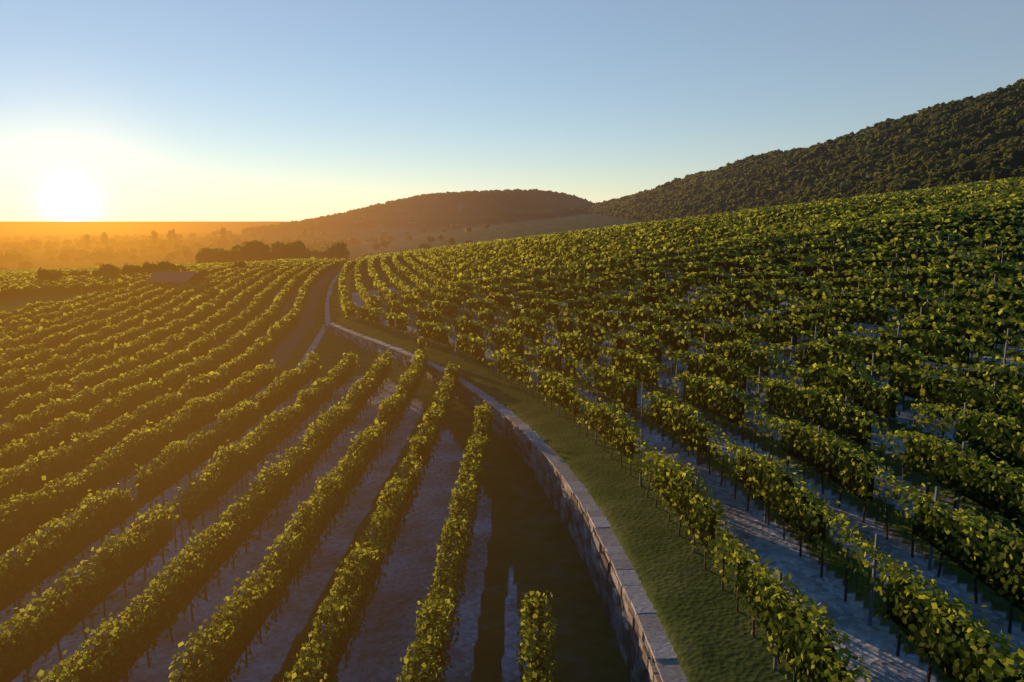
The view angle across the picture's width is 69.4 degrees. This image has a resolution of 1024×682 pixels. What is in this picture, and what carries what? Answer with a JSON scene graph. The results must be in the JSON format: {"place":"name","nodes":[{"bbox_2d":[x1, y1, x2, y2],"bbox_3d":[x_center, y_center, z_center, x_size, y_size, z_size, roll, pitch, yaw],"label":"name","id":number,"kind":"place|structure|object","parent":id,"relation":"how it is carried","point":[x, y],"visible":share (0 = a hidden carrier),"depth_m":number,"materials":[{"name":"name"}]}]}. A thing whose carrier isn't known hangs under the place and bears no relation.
{"place":"outdoors","nodes":[
{"label":"outdoors","id":0,"kind":"place"},
{"bbox_2d":[325,274,687,681],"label":"stone wall","id":1,"kind":"structure","parent":0,"point":[649,654],"depth_m":24.25,"materials":[{"name":"grey stone"}]},
{"bbox_2d":[0,195,1023,681],"bbox_3d":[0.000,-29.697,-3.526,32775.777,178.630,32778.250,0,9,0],"label":"ground","id":2,"kind":"structure","parent":0,"point":[522,543],"depth_m":24.66,"materials":[{"name":"brown soil"}]},
{"bbox_2d":[0,260,266,295],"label":"vine","id":3,"kind":"object","parent":2,"relation":"on","point":[17,274],"depth_m":135.16,"materials":[{"name":"green plant"}]},
{"bbox_2d":[150,278,204,288],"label":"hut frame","id":4,"kind":"object","parent":2,"relation":"on","point":[198,280],"visible":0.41,"depth_m":118.87,"materials":[{"name":"brown wood"}]},
{"bbox_2d":[145,271,207,282],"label":"roof","id":5,"kind":"structure","parent":4,"relation":"on","point":[171,277],"depth_m":115.55,"materials":[{"name":"brown"}]},
{"bbox_2d":[0,300,538,681],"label":"trellis posts","id":6,"kind":"object","parent":2,"relation":"on","point":[182,542],"visible":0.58,"depth_m":27.20,"materials":[{"name":"wood"}]},
{"bbox_2d":[0,257,556,681],"bbox_3d":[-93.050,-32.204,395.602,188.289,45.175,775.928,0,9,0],"label":"vine","id":7,"kind":"object","parent":2,"relation":"on","point":[16,620],"depth_m":29.44,"materials":[{"name":"green plant"}]},
{"bbox_2d":[297,324,325,371],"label":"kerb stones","id":8,"kind":"object","parent":2,"relation":"on","point":[316,341],"visible":0.58,"depth_m":70.12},
{"bbox_2d":[0,78,1023,279],"bbox_3d":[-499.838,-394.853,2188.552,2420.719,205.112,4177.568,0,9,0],"label":"forested hills","id":9,"kind":"structure","parent":2,"relation":"on","point":[970,139],"depth_m":860.11,"materials":[{"name":"green plant"}]},
{"bbox_2d":[50,154,1013,272],"bbox_3d":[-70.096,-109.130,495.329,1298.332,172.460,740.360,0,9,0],"label":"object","id":10,"kind":"object","parent":2,"relation":"on","point":[175,265],"visible":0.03,"depth_m":153.80,"materials":[{"name":"brown plant"}]},
{"bbox_2d":[338,176,1023,681],"bbox_3d":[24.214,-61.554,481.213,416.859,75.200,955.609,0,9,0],"label":"hillside vine","id":11,"kind":"object","parent":2,"relation":"on","point":[812,612],"depth_m":37.77,"materials":[{"name":"green plant"}]},
{"bbox_2d":[344,231,1023,668],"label":"vineyard posts","id":12,"kind":"object","parent":2,"relation":"on","point":[872,591],"visible":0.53,"depth_m":32.11,"materials":[{"name":"wood"}]},
{"bbox_2d":[0,0,1023,220],"label":"sky","id":13,"kind":"structure","parent":0,"point":[111,110],"materials":[{"name":"blue"}]}
]}

